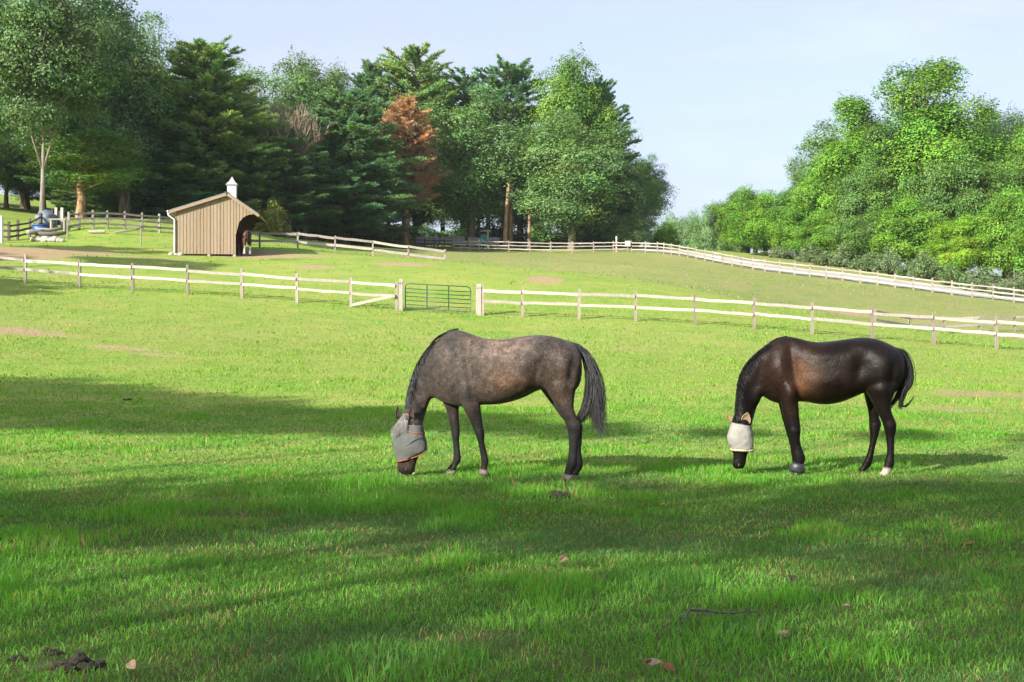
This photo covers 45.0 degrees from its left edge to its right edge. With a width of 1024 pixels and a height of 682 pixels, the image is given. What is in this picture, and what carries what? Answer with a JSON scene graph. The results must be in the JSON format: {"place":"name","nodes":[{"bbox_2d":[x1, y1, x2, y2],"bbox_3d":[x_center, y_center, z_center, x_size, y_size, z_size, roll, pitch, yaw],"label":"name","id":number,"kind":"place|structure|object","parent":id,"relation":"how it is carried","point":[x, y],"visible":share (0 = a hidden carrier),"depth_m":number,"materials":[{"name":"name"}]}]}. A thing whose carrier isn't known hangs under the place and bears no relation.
{"place":"outdoors","nodes":[
{"label":"outdoors","id":0,"kind":"place"},
{"bbox_2d":[54,208,63,227],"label":"gate","id":1,"kind":"structure","parent":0,"point":[60,214],"depth_m":86.92,"materials":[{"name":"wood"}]},
{"bbox_2d":[0,194,1023,681],"bbox_3d":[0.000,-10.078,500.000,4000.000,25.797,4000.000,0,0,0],"label":"ground","id":2,"kind":"structure","parent":0,"point":[344,266],"depth_m":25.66,"materials":[{"name":"green plant"}]},
{"bbox_2d":[0,136,17,184],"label":"tree","id":3,"kind":"object","parent":2,"relation":"on","point":[4,175],"visible":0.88,"depth_m":130.75,"materials":[{"name":"green plant"}]},
{"bbox_2d":[0,145,40,207],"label":"tree","id":4,"kind":"object","parent":2,"relation":"on","point":[7,185],"visible":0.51,"depth_m":133.98,"materials":[{"name":"green plant"}]},
{"bbox_2d":[0,118,41,209],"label":"tree","id":5,"kind":"object","parent":2,"relation":"on","point":[24,203],"visible":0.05,"depth_m":136.87,"materials":[{"name":"green plant"}]},
{"bbox_2d":[0,161,47,201],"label":"tree","id":6,"kind":"object","parent":2,"relation":"on","point":[30,193],"visible":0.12,"depth_m":137.56,"materials":[{"name":"green plant"}]},
{"bbox_2d":[4,209,64,240],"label":"paddock fence","id":7,"kind":"object","parent":2,"relation":"on","point":[17,230],"visible":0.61,"depth_m":81.44,"materials":[{"name":"brown wood"}]},
{"bbox_2d":[0,0,83,157],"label":"tree","id":8,"kind":"object","parent":2,"relation":"on","point":[8,129],"visible":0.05,"depth_m":106.98,"materials":[{"name":"green plant"}]},
{"bbox_2d":[34,210,57,227],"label":"covered cart","id":9,"kind":"object","parent":2,"relation":"on","point":[46,215],"visible":0.69,"depth_m":85.61,"materials":[{"name":"grey"}]},
{"bbox_2d":[0,0,136,210],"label":"tree","id":10,"kind":"object","parent":2,"relation":"on","point":[34,49],"visible":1,"depth_m":96.34,"materials":[{"name":"green plant"}]},
{"bbox_2d":[4,144,133,217],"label":"pine tree","id":11,"kind":"object","parent":2,"relation":"on","point":[56,197],"visible":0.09,"depth_m":132.28,"materials":[{"name":"green plant"}]},
{"bbox_2d":[50,652,105,673],"bbox_3d":[-1.940,1.448,5.528,0.225,0.098,0.196,0,0,17],"label":"dung pile","id":12,"kind":"object","parent":2,"relation":"on","point":[82,659],"visible":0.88,"depth_m":5.49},
{"bbox_2d":[7,125,154,217],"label":"tree","id":13,"kind":"object","parent":2,"relation":"on","point":[83,164],"visible":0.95,"depth_m":107.10,"materials":[{"name":"green plant"}]},
{"bbox_2d":[4,0,178,217],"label":"tree","id":14,"kind":"object","parent":2,"relation":"on","point":[118,114],"visible":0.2,"depth_m":114.86,"materials":[{"name":"green plant"}]},
{"bbox_2d":[67,210,175,232],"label":"paddock fence","id":15,"kind":"object","parent":2,"relation":"on","point":[125,224],"visible":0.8,"depth_m":85.47,"materials":[{"name":"grey wood"}]},
{"bbox_2d":[114,136,133,217],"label":"woodland stem","id":16,"kind":"object","parent":2,"relation":"on","point":[124,202],"visible":0.28,"depth_m":115.61,"materials":[{"name":"brown plant"}]},
{"bbox_2d":[101,2,160,217],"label":"tree","id":17,"kind":"object","parent":2,"relation":"on","point":[135,67],"visible":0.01,"depth_m":125.22,"materials":[{"name":"green plant"}]},
{"bbox_2d":[47,122,225,218],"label":"pine tree","id":18,"kind":"object","parent":2,"relation":"on","point":[110,201],"visible":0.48,"depth_m":119.18,"materials":[{"name":"green plant"}]},
{"bbox_2d":[131,8,200,119],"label":"tree","id":19,"kind":"object","parent":2,"relation":"on","point":[149,16],"visible":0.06,"depth_m":140.50,"materials":[{"name":"green plant"}]},
{"bbox_2d":[0,254,397,310],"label":"rail fence","id":20,"kind":"object","parent":2,"relation":"on","point":[25,269],"visible":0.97,"depth_m":53.52,"materials":[{"name":"white wood"}]},
{"bbox_2d":[130,35,290,209],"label":"pine tree","id":21,"kind":"object","parent":2,"relation":"on","point":[206,112],"visible":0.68,"depth_m":123.12,"materials":[{"name":"green plant"}]},
{"bbox_2d":[167,177,267,256],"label":"run in shed","id":22,"kind":"object","parent":2,"relation":"on","point":[209,226],"visible":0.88,"depth_m":75.04,"materials":[{"name":"brown wood"}]},
{"bbox_2d":[236,230,251,255],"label":"horse","id":23,"kind":"object","parent":2,"relation":"on","point":[243,237],"visible":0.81,"depth_m":75.70},
{"bbox_2d":[226,56,299,130],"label":"tree","id":24,"kind":"object","parent":2,"relation":"on","point":[268,81],"visible":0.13,"depth_m":157.24,"materials":[{"name":"green plant"}]},
{"bbox_2d":[253,199,292,237],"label":"sapling","id":25,"kind":"object","parent":2,"relation":"on","point":[273,218],"visible":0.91,"depth_m":117.61,"materials":[{"name":"green plant"}]},
{"bbox_2d":[210,121,360,232],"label":"pine tree","id":26,"kind":"object","parent":2,"relation":"on","point":[297,206],"visible":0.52,"depth_m":127.18,"materials":[{"name":"green plant"}]},
{"bbox_2d":[247,89,335,237],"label":"bare tree","id":27,"kind":"object","parent":2,"relation":"on","point":[299,132],"visible":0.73,"depth_m":128.34,"materials":[{"name":"brown plant"}]},
{"bbox_2d":[267,45,355,140],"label":"tree","id":28,"kind":"object","parent":2,"relation":"on","point":[302,78],"visible":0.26,"depth_m":162.98,"materials":[{"name":"green plant"}]},
{"bbox_2d":[320,57,357,100],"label":"tree","id":29,"kind":"object","parent":2,"relation":"on","point":[340,78],"visible":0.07,"depth_m":170.84,"materials":[{"name":"green plant"}]},
{"bbox_2d":[250,231,445,260],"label":"rail fence","id":30,"kind":"object","parent":2,"relation":"on","point":[335,245],"visible":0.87,"depth_m":82.64,"materials":[{"name":"white wood"}]},
{"bbox_2d":[266,87,430,243],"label":"pine tree","id":31,"kind":"object","parent":2,"relation":"on","point":[364,206],"visible":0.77,"depth_m":135.88,"materials":[{"name":"green plant"}]},
{"bbox_2d":[277,231,453,249],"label":"back fence","id":32,"kind":"object","parent":2,"relation":"on","point":[415,240],"visible":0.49,"depth_m":146.90,"materials":[{"name":"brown wood"}]},
{"bbox_2d":[345,59,401,223],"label":"pine tree","id":33,"kind":"object","parent":2,"relation":"on","point":[370,73],"visible":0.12,"depth_m":166.73,"materials":[{"name":"green plant"}]},
{"bbox_2d":[352,221,395,246],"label":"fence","id":34,"kind":"object","parent":2,"relation":"on","point":[377,235],"visible":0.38,"depth_m":149.59,"materials":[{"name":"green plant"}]},
{"bbox_2d":[398,279,402,310],"bbox_3d":[-4.708,-1.751,52.293,0.180,1.740,0.180,0,0,0],"label":"gate post","id":35,"kind":"object","parent":2,"relation":"on","point":[400,283],"visible":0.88,"depth_m":52.21,"materials":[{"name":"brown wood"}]},
{"bbox_2d":[403,283,470,311],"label":"farm gate","id":36,"kind":"structure","parent":35,"relation":"attached to","point":[427,297],"depth_m":52.00,"materials":[{"name":"metal"}]},
{"bbox_2d":[376,94,455,248],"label":"dead pine","id":37,"kind":"object","parent":2,"relation":"on","point":[407,118],"visible":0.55,"depth_m":145.85,"materials":[{"name":"brown plant"}]},
{"bbox_2d":[364,41,478,234],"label":"pine tree","id":38,"kind":"object","parent":2,"relation":"on","point":[402,79],"visible":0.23,"depth_m":167.43,"materials":[{"name":"green plant"}]},
{"bbox_2d":[399,208,450,229],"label":"tree","id":39,"kind":"object","parent":2,"relation":"on","point":[430,220],"visible":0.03,"depth_m":173.56,"materials":[{"name":"green plant"}]},
{"bbox_2d":[411,222,456,244],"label":"bush","id":40,"kind":"object","parent":2,"relation":"on","point":[429,232],"visible":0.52,"depth_m":159.88,"materials":[{"name":"green plant"}]},
{"bbox_2d":[429,66,501,223],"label":"pine tree","id":41,"kind":"object","parent":2,"relation":"on","point":[462,82],"visible":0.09,"depth_m":174.53,"materials":[{"name":"green plant"}]},
{"bbox_2d":[398,83,552,247],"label":"maple tree","id":42,"kind":"object","parent":2,"relation":"on","point":[489,172],"visible":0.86,"depth_m":153.32,"materials":[{"name":"green plant"}]},
{"bbox_2d":[476,284,480,315],"bbox_3d":[-1.403,-1.535,51.732,0.240,1.711,0.240,0,0,0],"label":"gate post","id":43,"kind":"object","parent":2,"relation":"on","point":[478,299],"visible":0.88,"depth_m":51.62,"materials":[{"name":"white wood"}]},
{"bbox_2d":[390,328,608,480],"bbox_3d":[-0.114,0.675,13.494,2.425,1.635,0.638,0,0,17],"label":"horse","id":44,"kind":"object","parent":2,"relation":"on","point":[456,368],"visible":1,"depth_m":13.33},
{"bbox_2d":[447,54,551,228],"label":"pine tree","id":45,"kind":"object","parent":2,"relation":"on","point":[511,75],"visible":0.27,"depth_m":169.64,"materials":[{"name":"green plant"}]},
{"bbox_2d":[488,218,522,244],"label":"bush","id":46,"kind":"object","parent":2,"relation":"on","point":[498,229],"visible":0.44,"depth_m":161.68,"materials":[{"name":"green plant"}]},
{"bbox_2d":[501,177,512,247],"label":"woodland stem","id":47,"kind":"object","parent":2,"relation":"on","point":[505,229],"visible":0.65,"depth_m":152.80,"materials":[{"name":"brown plant"}]},
{"bbox_2d":[509,170,516,248],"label":"woodland stem","id":48,"kind":"object","parent":2,"relation":"on","point":[511,226],"visible":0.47,"depth_m":154.82,"materials":[{"name":"brown plant"}]},
{"bbox_2d":[486,164,561,241],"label":"tree","id":49,"kind":"object","parent":2,"relation":"on","point":[520,222],"visible":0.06,"depth_m":168.72,"materials":[{"name":"green plant"}]},
{"bbox_2d":[453,239,612,252],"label":"back fence","id":50,"kind":"object","parent":2,"relation":"on","point":[508,245],"visible":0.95,"depth_m":146.90,"materials":[{"name":"brown wood"}]},
{"bbox_2d":[525,220,552,248],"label":"sapling","id":51,"kind":"object","parent":2,"relation":"on","point":[538,237],"visible":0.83,"depth_m":153.38,"materials":[{"name":"green plant"}]},
{"bbox_2d":[524,224,567,245],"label":"bush","id":52,"kind":"object","parent":2,"relation":"on","point":[557,240],"visible":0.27,"depth_m":161.08,"materials":[{"name":"green plant"}]},
{"bbox_2d":[520,42,623,163],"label":"tree","id":53,"kind":"object","parent":2,"relation":"on","point":[565,96],"visible":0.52,"depth_m":164.15,"materials":[{"name":"green plant"}]},
{"bbox_2d":[498,107,649,250],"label":"maple tree","id":54,"kind":"object","parent":2,"relation":"on","point":[565,176],"visible":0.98,"depth_m":149.58,"materials":[{"name":"green plant"}]},
{"bbox_2d":[579,221,614,245],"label":"bush","id":55,"kind":"object","parent":2,"relation":"on","point":[588,237],"visible":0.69,"depth_m":162.70,"materials":[{"name":"green plant"}]},
{"bbox_2d":[558,74,650,234],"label":"pine tree","id":56,"kind":"object","parent":2,"relation":"on","point":[608,98],"visible":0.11,"depth_m":168.62,"materials":[{"name":"green plant"}]},
{"bbox_2d":[594,159,655,248],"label":"tree","id":57,"kind":"object","parent":2,"relation":"on","point":[639,174],"visible":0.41,"depth_m":154.28,"materials":[{"name":"green plant"}]},
{"bbox_2d":[602,201,660,248],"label":"tree","id":58,"kind":"object","parent":2,"relation":"on","point":[636,224],"visible":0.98,"depth_m":152.47,"materials":[{"name":"green plant"}]},
{"bbox_2d":[633,154,664,247],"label":"tree","id":59,"kind":"object","parent":2,"relation":"on","point":[654,184],"visible":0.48,"depth_m":157.09,"materials":[{"name":"green plant"}]},
{"bbox_2d":[630,159,679,245],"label":"tree","id":60,"kind":"object","parent":2,"relation":"on","point":[664,188],"visible":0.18,"depth_m":176.65,"materials":[{"name":"green plant"}]},
{"bbox_2d":[650,222,681,247],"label":"bush","id":61,"kind":"object","parent":2,"relation":"on","point":[662,234],"visible":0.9,"depth_m":164.37,"materials":[{"name":"green plant"}]},
{"bbox_2d":[648,211,690,247],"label":"distant tree","id":62,"kind":"object","parent":2,"relation":"on","point":[669,220],"visible":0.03,"depth_m":298.54,"materials":[{"name":"green plant"}]},
{"bbox_2d":[667,208,707,248],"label":"distant tree","id":63,"kind":"object","parent":2,"relation":"on","point":[683,232],"visible":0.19,"depth_m":288.04,"materials":[{"name":"green plant"}]},
{"bbox_2d":[613,241,793,272],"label":"roadside fence","id":64,"kind":"object","parent":2,"relation":"on","point":[712,255],"visible":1,"depth_m":136.74,"materials":[{"name":"brown wood"}]},
{"bbox_2d":[688,204,735,251],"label":"distant tree","id":65,"kind":"object","parent":2,"relation":"on","point":[706,240],"visible":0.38,"depth_m":278.13,"materials":[{"name":"green plant"}]},
{"bbox_2d":[680,605,765,623],"bbox_3d":[1.083,1.425,6.422,0.437,0.063,0.203,0,0,0],"label":"stick","id":66,"kind":"object","parent":2,"relation":"on","point":[702,610],"visible":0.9,"depth_m":6.46,"materials":[{"name":"brown wood"}]},
{"bbox_2d":[701,183,771,252],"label":"tree","id":67,"kind":"object","parent":2,"relation":"on","point":[734,202],"visible":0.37,"depth_m":162.67,"materials":[{"name":"green plant"}]},
{"bbox_2d":[705,190,774,252],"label":"tree","id":68,"kind":"object","parent":2,"relation":"on","point":[713,219],"visible":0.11,"depth_m":165.01,"materials":[{"name":"green plant"}]},
{"bbox_2d":[720,213,769,253],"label":"tree","id":69,"kind":"object","parent":2,"relation":"on","point":[740,225],"visible":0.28,"depth_m":159.86,"materials":[{"name":"green plant"}]},
{"bbox_2d":[481,285,1023,348],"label":"rail fence","id":70,"kind":"object","parent":2,"relation":"on","point":[871,324],"visible":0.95,"depth_m":49.63,"materials":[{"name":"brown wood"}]},
{"bbox_2d":[726,189,798,254],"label":"tree","id":71,"kind":"object","parent":2,"relation":"on","point":[761,204],"visible":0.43,"depth_m":156.77,"materials":[{"name":"green plant"}]},
{"bbox_2d":[768,246,800,258],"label":"shrub","id":72,"kind":"object","parent":2,"relation":"on","point":[781,253],"visible":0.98,"depth_m":148.44,"materials":[{"name":"green plant"}]},
{"bbox_2d":[763,203,812,256],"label":"tree","id":73,"kind":"object","parent":2,"relation":"on","point":[775,229],"visible":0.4,"depth_m":151.45,"materials":[{"name":"green plant"}]},
{"bbox_2d":[777,165,808,206],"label":"tree","id":74,"kind":"object","parent":2,"relation":"on","point":[790,179],"visible":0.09,"depth_m":162.60,"materials":[{"name":"green plant"}]},
{"bbox_2d":[782,146,825,254],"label":"tree","id":75,"kind":"object","parent":2,"relation":"on","point":[794,163],"visible":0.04,"depth_m":159.20,"materials":[{"name":"green plant"}]},
{"bbox_2d":[795,241,826,261],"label":"shrub","id":76,"kind":"object","parent":2,"relation":"on","point":[806,254],"visible":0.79,"depth_m":144.30,"materials":[{"name":"green plant"}]},
{"bbox_2d":[782,209,846,254],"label":"tree","id":77,"kind":"object","parent":2,"relation":"on","point":[809,232],"visible":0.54,"depth_m":145.46,"materials":[{"name":"green plant"}]},
{"bbox_2d":[777,164,852,248],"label":"tree","id":78,"kind":"object","parent":2,"relation":"on","point":[809,201],"visible":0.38,"depth_m":147.84,"materials":[{"name":"green plant"}]},
{"bbox_2d":[726,336,915,474],"bbox_3d":[3.450,0.728,13.848,2.063,1.580,0.649,0,0,12],"label":"horse","id":79,"kind":"object","parent":2,"relation":"on","point":[786,374],"visible":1,"depth_m":13.69},
{"bbox_2d":[811,250,838,265],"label":"shrub","id":80,"kind":"object","parent":2,"relation":"on","point":[820,259],"visible":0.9,"depth_m":140.56,"materials":[{"name":"green plant"}]},
{"bbox_2d":[792,90,895,226],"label":"tree","id":81,"kind":"object","parent":2,"relation":"on","point":[836,148],"visible":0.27,"depth_m":149.45,"materials":[{"name":"green plant"}]},
{"bbox_2d":[828,240,874,267],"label":"shrub","id":82,"kind":"object","parent":2,"relation":"on","point":[843,261],"visible":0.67,"depth_m":138.43,"materials":[{"name":"green plant"}]},
{"bbox_2d":[845,250,882,271],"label":"shrub","id":83,"kind":"object","parent":2,"relation":"on","point":[868,264],"visible":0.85,"depth_m":133.51,"materials":[{"name":"green plant"}]},
{"bbox_2d":[820,215,911,261],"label":"tree","id":84,"kind":"object","parent":2,"relation":"on","point":[859,238],"visible":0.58,"depth_m":137.83,"materials":[{"name":"green plant"}]},
{"bbox_2d":[828,155,910,244],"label":"tree","id":85,"kind":"object","parent":2,"relation":"on","point":[851,206],"visible":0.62,"depth_m":142.22,"materials":[{"name":"green plant"}]},
{"bbox_2d":[844,124,926,216],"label":"tree","id":86,"kind":"object","parent":2,"relation":"on","point":[871,134],"visible":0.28,"depth_m":144.03,"materials":[{"name":"green plant"}]},
{"bbox_2d":[872,245,904,273],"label":"shrub","id":87,"kind":"object","parent":2,"relation":"on","point":[889,263],"visible":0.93,"depth_m":130.32,"materials":[{"name":"green plant"}]},
{"bbox_2d":[858,194,958,265],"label":"tree","id":88,"kind":"object","parent":2,"relation":"on","point":[904,228],"visible":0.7,"depth_m":134.96,"materials":[{"name":"green plant"}]},
{"bbox_2d":[794,262,1023,302],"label":"roadside fence","id":89,"kind":"object","parent":2,"relation":"on","point":[913,282],"visible":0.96,"depth_m":114.41,"materials":[{"name":"white wood"}]},
{"bbox_2d":[832,52,1010,207],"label":"tree","id":90,"kind":"object","parent":2,"relation":"on","point":[932,129],"visible":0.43,"depth_m":142.96,"materials":[{"name":"green plant"}]},
{"bbox_2d":[905,249,944,279],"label":"shrub","id":91,"kind":"object","parent":2,"relation":"on","point":[928,268],"visible":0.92,"depth_m":125.48,"materials":[{"name":"green plant"}]},
{"bbox_2d":[874,309,1023,331],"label":"rail fence","id":92,"kind":"object","parent":2,"relation":"on","point":[1014,317],"visible":0.63,"depth_m":77.24,"materials":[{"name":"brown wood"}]},
{"bbox_2d":[937,261,976,286],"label":"shrub","id":93,"kind":"object","parent":2,"relation":"on","point":[955,275],"visible":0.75,"depth_m":120.48,"materials":[{"name":"green plant"}]},
{"bbox_2d":[903,142,1016,265],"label":"tree","id":94,"kind":"object","parent":2,"relation":"on","point":[940,195],"visible":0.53,"depth_m":135.60,"materials":[{"name":"green plant"}]},
{"bbox_2d":[920,212,999,272],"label":"tree","id":95,"kind":"object","parent":2,"relation":"on","point":[958,251],"visible":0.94,"depth_m":129.54,"materials":[{"name":"green plant"}]},
{"bbox_2d":[956,265,1001,291],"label":"shrub","id":96,"kind":"object","parent":2,"relation":"on","point":[984,278],"visible":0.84,"depth_m":117.31,"materials":[{"name":"green plant"}]},
{"bbox_2d":[952,183,1023,282],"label":"tree","id":97,"kind":"object","parent":2,"relation":"on","point":[1006,234],"visible":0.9,"depth_m":127.96,"materials":[{"name":"green plant"}]},
{"bbox_2d":[963,95,1018,271],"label":"tree","id":98,"kind":"object","parent":2,"relation":"on","point":[999,130],"visible":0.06,"depth_m":158.25,"materials":[{"name":"green plant"}]},
{"bbox_2d":[970,118,1023,277],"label":"tree","id":99,"kind":"object","parent":2,"relation":"on","point":[1020,144],"visible":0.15,"depth_m":141.99,"materials":[{"name":"green plant"}]},
{"bbox_2d":[979,159,1023,278],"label":"tree","id":100,"kind":"object","parent":2,"relation":"on","point":[1003,274],"visible":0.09,"depth_m":138.57,"materials":[{"name":"green plant"}]},
{"bbox_2d":[988,278,1019,295],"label":"shrub","id":101,"kind":"object","parent":2,"relation":"on","point":[1005,285],"visible":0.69,"depth_m":113.08,"materials":[{"name":"green plant"}]},
{"bbox_2d":[989,154,1023,276],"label":"tree","id":102,"kind":"object","parent":2,"relation":"on","point":[1019,177],"visible":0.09,"depth_m":136.75,"materials":[{"name":"green plant"}]},
{"bbox_2d":[994,101,1023,159],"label":"tree","id":103,"kind":"object","parent":2,"relation":"on","point":[1010,122],"visible":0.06,"depth_m":161.54,"materials":[{"name":"green plant"}]},
{"bbox_2d":[1006,271,1023,294],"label":"shrub","id":104,"kind":"object","parent":2,"relation":"on","point":[1018,281],"visible":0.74,"depth_m":116.67,"materials":[{"name":"green plant"}]},
{"bbox_2d":[0,0,1023,275],"label":"sky","id":105,"kind":"structure","parent":0,"point":[721,92],"materials":[{"name":"blue"}]},
{"bbox_2d":[614,248,1023,301],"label":"road","id":106,"kind":"structure","parent":0,"point":[839,274],"depth_m":126.74,"materials":[{"name":"beige gravel"}]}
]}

